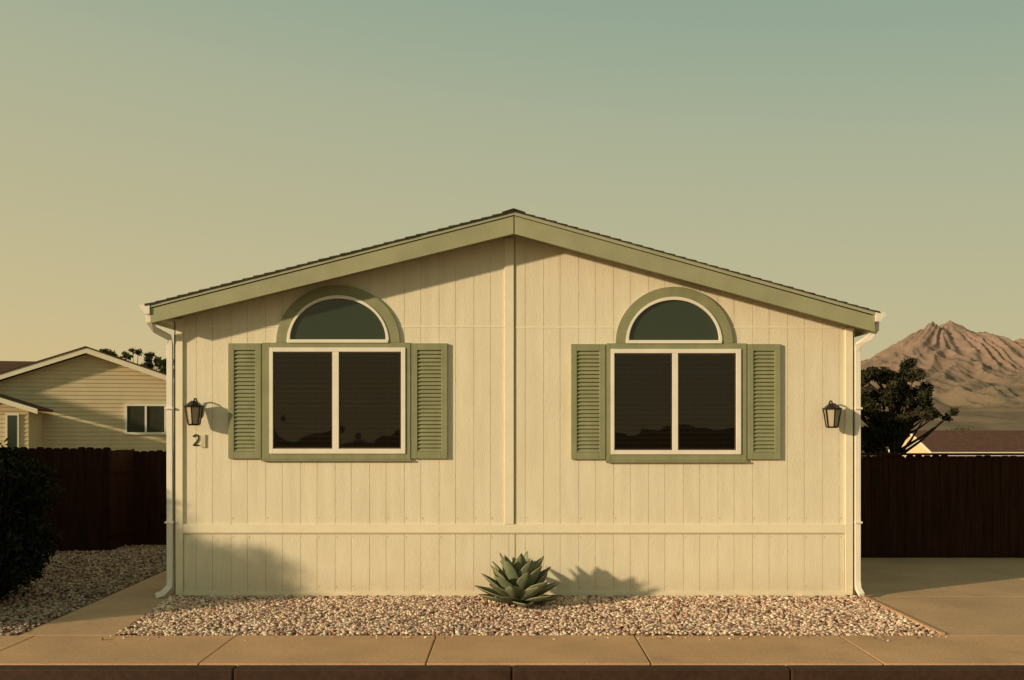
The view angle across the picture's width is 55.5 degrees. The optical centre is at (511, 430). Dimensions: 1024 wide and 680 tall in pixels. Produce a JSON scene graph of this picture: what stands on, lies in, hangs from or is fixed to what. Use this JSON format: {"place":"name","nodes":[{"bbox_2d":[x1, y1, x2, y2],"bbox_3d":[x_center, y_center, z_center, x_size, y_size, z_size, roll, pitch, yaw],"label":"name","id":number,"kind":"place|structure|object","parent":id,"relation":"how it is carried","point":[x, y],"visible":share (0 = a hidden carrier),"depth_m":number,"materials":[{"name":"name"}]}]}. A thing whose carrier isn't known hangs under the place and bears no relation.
{"place":"outdoors","nodes":[
{"label":"outdoors","id":0,"kind":"place"},
{"bbox_2d":[0,544,173,635],"bbox_3d":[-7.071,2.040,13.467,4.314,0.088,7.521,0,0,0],"label":"gravel","id":1,"kind":"structure","parent":0,"point":[139,570],"depth_m":13.15,"materials":[{"name":"grey gravel"}]},
{"bbox_2d":[0,436,65,600],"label":"bush","id":2,"kind":"object","parent":1,"relation":"on","point":[24,546],"visible":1,"depth_m":11.32,"materials":[{"name":"green plant"}]},
{"bbox_2d":[0,447,111,550],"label":"wooden fence","id":3,"kind":"object","parent":1,"relation":"on","point":[80,510],"visible":0.69,"depth_m":16.50,"materials":[{"name":"brown wood"}]},
{"bbox_2d":[19,567,173,635],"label":"garden path","id":4,"kind":"structure","parent":0,"point":[113,614],"depth_m":10.87,"materials":[{"name":"concrete"}]},
{"bbox_2d":[0,635,1023,666],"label":"sidewalk","id":5,"kind":"structure","parent":0,"point":[511,650],"depth_m":9.05,"materials":[{"name":"concrete"}]},
{"bbox_2d":[0,0,1023,370],"label":"sky","id":6,"kind":"structure","parent":0,"point":[869,154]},
{"bbox_2d":[138,446,889,595],"bbox_3d":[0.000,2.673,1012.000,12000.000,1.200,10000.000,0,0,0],"label":"ground","id":7,"kind":"structure","parent":0,"point":[173,545],"depth_m":17.53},
{"bbox_2d":[0,411,42,448],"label":"porch wing siding","id":8,"kind":"object","parent":7,"relation":"on","point":[30,429],"visible":0.26,"depth_m":28.15,"materials":[{"name":"beige wood"}]},
{"bbox_2d":[0,398,37,446],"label":"porch trim","id":9,"kind":"structure","parent":8,"relation":"attached to","point":[18,405],"depth_m":27.90,"materials":[{"name":"beige wood"}]},
{"bbox_2d":[7,415,16,447],"bbox_3d":[-14.374,0.206,28.003,0.250,1.275,0.007,0,0,-12],"label":"porch window pane","id":10,"kind":"object","parent":9,"relation":"in","point":[12,427],"visible":0.64,"depth_m":28.00,"materials":[{"name":"grey glass"}]},
{"bbox_2d":[0,394,52,411],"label":"porch roof","id":11,"kind":"structure","parent":8,"relation":"on","point":[41,408],"depth_m":28.73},
{"bbox_2d":[0,354,173,451],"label":"lap siding","id":12,"kind":"object","parent":7,"relation":"on","point":[86,398],"visible":0.24,"depth_m":29.99,"materials":[{"name":"beige wood"}]},
{"bbox_2d":[125,404,166,434],"bbox_3d":[-11.400,-0.348,30.321,1.239,0.956,0.051,0,0,-13],"label":"window frame","id":13,"kind":"object","parent":12,"relation":"attached to","point":[152,433],"visible":1,"depth_m":30.31,"materials":[{"name":"white plastic"}]},
{"bbox_2d":[127,406,163,431],"bbox_3d":[-11.403,-0.348,30.335,1.139,0.856,0.020,0,0,-12],"label":"window pane","id":14,"kind":"object","parent":13,"relation":"in","point":[136,418],"visible":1,"depth_m":30.32,"materials":[{"name":"black glass"}]},
{"bbox_2d":[108,449,135,550],"bbox_3d":[-6.764,1.199,17.052,0.137,1.728,1.185,0,0,0],"label":"wooden fence","id":15,"kind":"object","parent":7,"relation":"on","point":[121,471],"visible":0.81,"depth_m":16.97,"materials":[{"name":"brown wood"}]},
{"bbox_2d":[99,347,173,375],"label":"tree","id":16,"kind":"object","parent":7,"relation":"on","point":[160,364],"visible":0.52,"depth_m":41.69,"materials":[{"name":"green plant"}]},
{"bbox_2d":[134,450,173,544],"bbox_3d":[-5.543,1.208,17.616,2.685,1.710,0.138,0,0,0],"label":"wooden fence","id":17,"kind":"object","parent":7,"relation":"on","point":[150,496],"visible":0.3,"depth_m":17.55,"materials":[{"name":"brown wood"}]},
{"bbox_2d":[0,665,1023,679],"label":"kerb","id":18,"kind":"structure","parent":7,"relation":"on","point":[509,672],"depth_m":8.38,"materials":[{"name":"concrete"}]},
{"bbox_2d":[196,595,848,596],"bbox_3d":[0.026,2.035,18.015,8.262,0.055,11.970,0,0,0],"label":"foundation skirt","id":19,"kind":"object","parent":7,"relation":"on","point":[470,596],"visible":0.14,"depth_m":12.03,"materials":[{"name":"beige"}]},
{"bbox_2d":[177,236,850,590],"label":"front wall","id":20,"kind":"structure","parent":19,"relation":"on","point":[801,480],"depth_m":12.00,"materials":[{"name":"beige"}]},
{"bbox_2d":[184,398,203,425],"bbox_3d":[-3.865,-0.229,11.858,0.211,0.340,0.281,0,0,0],"label":"wall lantern","id":21,"kind":"object","parent":20,"relation":"attached to","point":[194,411],"depth_m":11.79,"materials":[{"name":"black metal"}]},
{"bbox_2d":[193,434,205,447],"bbox_3d":[-3.853,0.130,11.991,0.156,0.164,0.018,0,0,0],"label":"house number","id":22,"kind":"object","parent":20,"relation":"attached to","point":[203,440],"visible":1,"depth_m":11.98,"materials":[{"name":"metal"}]},
{"bbox_2d":[228,343,261,458],"bbox_3d":[-3.285,-0.361,11.980,0.404,1.417,0.040,0,0,0],"label":"shutter","id":23,"kind":"object","parent":20,"relation":"attached to","point":[244,400],"visible":1,"depth_m":11.96,"materials":[{"name":"green paint"}]},
{"bbox_2d":[261,285,411,460],"bbox_3d":[-2.161,-0.703,11.976,1.846,2.162,0.048,0,0,0],"label":"sage surround","id":24,"kind":"object","parent":20,"relation":"attached to","point":[371,300],"visible":1,"depth_m":11.96,"materials":[{"name":"paint"}]},
{"bbox_2d":[269,295,405,453],"bbox_3d":[-2.143,-0.686,11.974,1.670,1.947,0.052,0,0,0],"label":"window","id":25,"kind":"structure","parent":24,"relation":"attached to","point":[335,351],"depth_m":11.95,"materials":[{"name":"white plastic"}]},
{"bbox_2d":[273,352,400,448],"bbox_3d":[-2.148,-0.369,11.982,1.574,1.191,0.033,0,0,0],"label":"sash","id":26,"kind":"object","parent":25,"relation":"attached to","point":[331,400],"visible":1,"depth_m":11.97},
{"bbox_2d":[275,353,399,447],"bbox_3d":[-2.148,-0.369,11.998,1.574,1.191,0.003,0,0,0],"label":"interior","id":27,"kind":"object","parent":25,"relation":"attached to","point":[342,398],"visible":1,"depth_m":12.00,"materials":[{"name":"black"}]},
{"bbox_2d":[275,353,399,447],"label":"blinds","id":28,"kind":"object","parent":25,"relation":"attached to","point":[286,400],"visible":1,"depth_m":11.98,"materials":[{"name":"plastic"}]},
{"bbox_2d":[290,299,385,338],"bbox_3d":[-2.139,-1.368,11.993,1.185,0.509,0.011,0,0,0],"label":"arched pane","id":29,"kind":"object","parent":25,"relation":"attached to","point":[338,319],"visible":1,"depth_m":11.99,"materials":[{"name":"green glass"}]},
{"bbox_2d":[411,343,446,458],"bbox_3d":[-1.015,-0.361,11.980,0.439,1.417,0.040,0,0,0],"label":"shutter","id":30,"kind":"object","parent":20,"relation":"attached to","point":[428,400],"visible":1,"depth_m":11.96,"materials":[{"name":"green paint"}]},
{"bbox_2d":[146,315,878,598],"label":"downspouts","id":31,"kind":"object","parent":20,"relation":"attached to","point":[167,588],"visible":0.97,"depth_m":11.96,"materials":[{"name":"white plastic"}]},
{"bbox_2d":[174,238,853,595],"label":"trim boards","id":32,"kind":"object","parent":20,"relation":"attached to","point":[510,526],"depth_m":11.98,"materials":[{"name":"beige wood"}]},
{"bbox_2d":[183,326,844,533],"bbox_3d":[0.026,-0.008,11.995,8.148,2.558,0.010,0,0,0],"label":"panel joint flashing","id":33,"kind":"object","parent":32,"relation":"attached to","point":[516,533],"visible":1,"depth_m":11.99,"materials":[{"name":"beige metal"}]},
{"bbox_2d":[183,237,844,590],"bbox_3d":[0.026,-0.201,11.998,8.146,4.366,0.003,0,0,0],"label":"panel seam","id":34,"kind":"object","parent":32,"relation":"attached to","point":[514,438],"visible":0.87,"depth_m":12.00,"materials":[{"name":"beige wood"}]},
{"bbox_2d":[214,517,824,587],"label":"nail heads","id":35,"kind":"object","parent":20,"relation":"attached to","point":[492,537],"visible":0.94,"depth_m":12.00,"materials":[{"name":"beige metal"}]},
{"bbox_2d":[571,344,604,458],"bbox_3d":[0.937,-0.352,11.980,0.422,1.417,0.040,0,0,0],"label":"shutter","id":36,"kind":"object","parent":20,"relation":"attached to","point":[587,401],"visible":1,"depth_m":11.97,"materials":[{"name":"green paint"}]},
{"bbox_2d":[605,287,747,462],"bbox_3d":[2.022,-0.685,11.976,1.742,2.162,0.048,0,0,0],"label":"sage surround","id":37,"kind":"object","parent":20,"relation":"attached to","point":[705,301],"visible":1,"depth_m":11.96,"materials":[{"name":"paint"}]},
{"bbox_2d":[611,297,740,453],"bbox_3d":[2.013,-0.673,11.974,1.600,1.938,0.052,0,0,0],"label":"window","id":38,"kind":"structure","parent":37,"relation":"attached to","point":[674,352],"depth_m":11.95,"materials":[{"name":"white plastic"}]},
{"bbox_2d":[629,300,718,339],"bbox_3d":[1.991,-1.355,11.993,1.115,0.500,0.011,0,0,0],"label":"arched pane","id":39,"kind":"object","parent":38,"relation":"attached to","point":[673,320],"visible":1,"depth_m":11.99,"materials":[{"name":"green glass"}]},
{"bbox_2d":[615,354,733,448],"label":"blinds","id":40,"kind":"object","parent":38,"relation":"attached to","point":[669,404],"visible":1,"depth_m":12.00,"materials":[{"name":"plastic"}]},
{"bbox_2d":[614,353,735,449],"bbox_3d":[2.004,-0.352,11.982,1.496,1.191,0.033,0,0,0],"label":"sash","id":41,"kind":"object","parent":38,"relation":"attached to","point":[734,354],"visible":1,"depth_m":11.97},
{"bbox_2d":[747,344,780,458],"bbox_3d":[3.098,-0.352,11.980,0.404,1.417,0.040,0,0,0],"label":"shutter","id":42,"kind":"object","parent":20,"relation":"attached to","point":[763,401],"visible":1,"depth_m":11.97,"materials":[{"name":"green paint"}]},
{"bbox_2d":[822,400,841,427],"bbox_3d":[3.891,-0.198,11.858,0.211,0.340,0.281,0,0,0],"label":"wall lantern","id":43,"kind":"object","parent":20,"relation":"attached to","point":[831,412],"depth_m":11.79,"materials":[{"name":"black metal"}]},
{"bbox_2d":[863,595,944,635],"bbox_3d":[4.300,2.047,10.851,0.050,0.052,2.258,0,0,0],"label":"gravel edging","id":44,"kind":"object","parent":7,"relation":"on","point":[941,633],"visible":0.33,"depth_m":10.57,"materials":[{"name":"concrete"}]},
{"bbox_2d":[861,357,958,457],"bbox_3d":[8.374,0.255,22.032,2.943,3.828,1.804,0,0,0],"label":"tree","id":45,"kind":"object","parent":7,"relation":"on","point":[892,427],"visible":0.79,"depth_m":21.68,"materials":[{"name":"green plant"}]},
{"bbox_2d":[861,425,975,456],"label":"distant trees","id":46,"kind":"object","parent":7,"relation":"on","point":[945,429],"depth_m":85.44,"materials":[{"name":"green plant"}]},
{"bbox_2d":[861,455,1023,557],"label":"wooden fence","id":47,"kind":"object","parent":7,"relation":"on","point":[929,506],"visible":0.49,"depth_m":15.68,"materials":[{"name":"brown wood"}]},
{"bbox_2d":[861,453,1023,454],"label":"fence cap rail","id":48,"kind":"object","parent":47,"relation":"on","point":[942,453],"depth_m":15.63,"materials":[{"name":"brown wood"}]},
{"bbox_2d":[902,435,1018,458],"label":"walls","id":49,"kind":"structure","parent":7,"relation":"on","point":[918,448],"depth_m":36.45,"materials":[{"name":"beige paint"}]},
{"bbox_2d":[907,430,1023,451],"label":"roof","id":50,"kind":"structure","parent":49,"relation":"on","point":[973,441],"depth_m":35.75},
{"bbox_2d":[888,434,1023,455],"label":"trim","id":51,"kind":"structure","parent":50,"relation":"attached to","point":[924,447],"depth_m":34.71,"materials":[{"name":"beige wood"}]},
{"bbox_3d":[-22.409,1.043,31.306,10.300,4.499,3.400,0,0,-12],"label":"wing wall","id":52,"kind":"object","parent":7,"relation":"on","visible":0},
{"bbox_2d":[0,346,173,380],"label":"brown roof","id":53,"kind":"structure","parent":52,"relation":"on","point":[6,366],"depth_m":30.46,"materials":[{"name":"brown"}]},
{"bbox_2d":[0,348,173,382],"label":"white rake trim","id":54,"kind":"structure","parent":53,"relation":"attached to","point":[77,353],"depth_m":29.63,"materials":[{"name":"white wood"}]},
{"bbox_2d":[116,595,938,636],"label":"gravel","id":55,"kind":"structure","parent":0,"point":[852,612],"depth_m":10.62,"materials":[{"name":"beige gravel"}]},
{"bbox_2d":[474,552,561,607],"bbox_3d":[0.075,1.728,11.365,1.038,0.650,0.951,0,0,0],"label":"agave plant","id":56,"kind":"object","parent":55,"relation":"on","point":[520,580],"visible":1,"depth_m":11.19,"materials":[{"name":"green plant"}]},
{"bbox_2d":[426,638,650,664],"bbox_3d":[0.000,2.131,9.130,60.000,0.135,1.140,0,0,0],"label":"sidewalk base","id":57,"kind":"object","parent":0,"point":[435,639],"depth_m":9.06,"materials":[{"name":"brown concrete"}]},
{"bbox_2d":[100,634,946,640],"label":"stray gravel","id":58,"kind":"structure","parent":57,"relation":"on","point":[102,638],"depth_m":9.59,"materials":[{"name":"beige gravel"}]},
{"bbox_2d":[854,558,1023,635],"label":"driveway","id":59,"kind":"structure","parent":0,"point":[966,596],"depth_m":12.35,"materials":[{"name":"concrete"}]},
{"bbox_2d":[861,320,1023,429],"bbox_3d":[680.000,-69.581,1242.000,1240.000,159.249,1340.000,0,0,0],"label":"mountain","id":60,"kind":"structure","parent":0,"point":[977,378],"depth_m":1147.69,"materials":[{"name":"brown stone"}]},
{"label":"side walls","id":61,"kind":"object","parent":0,"visible":0},
{"bbox_2d":[160,234,864,332],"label":"soffit","id":62,"kind":"structure","parent":61,"relation":"attached to","point":[171,322],"depth_m":11.95,"materials":[{"name":"green paint"}]},
{"bbox_2d":[152,218,873,336],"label":"roof deck","id":63,"kind":"structure","parent":62,"relation":"on","point":[169,326],"depth_m":11.78,"materials":[{"name":"green paint"}]},
{"bbox_2d":[144,208,879,312],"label":"shingle roof","id":64,"kind":"structure","parent":63,"relation":"on","point":[493,215],"depth_m":11.62,"materials":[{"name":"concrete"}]},
{"bbox_2d":[150,216,874,331],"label":"rake fascia","id":65,"kind":"structure","parent":63,"relation":"attached to","point":[526,228],"depth_m":11.65,"materials":[{"name":"wood"}]},
{"bbox_2d":[140,305,884,321],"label":"gutters","id":66,"kind":"object","parent":63,"relation":"attached to","point":[878,316],"visible":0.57,"depth_m":11.63,"materials":[{"name":"white plastic"}]},
{"bbox_2d":[150,212,875,314],"bbox_3d":[0.007,-1.992,11.658,8.705,1.239,0.044,0,0,0],"label":"rake drip strip","id":67,"kind":"object","parent":63,"relation":"attached to","point":[502,217],"visible":1,"depth_m":11.64,"materials":[{"name":"metal"}]}
]}

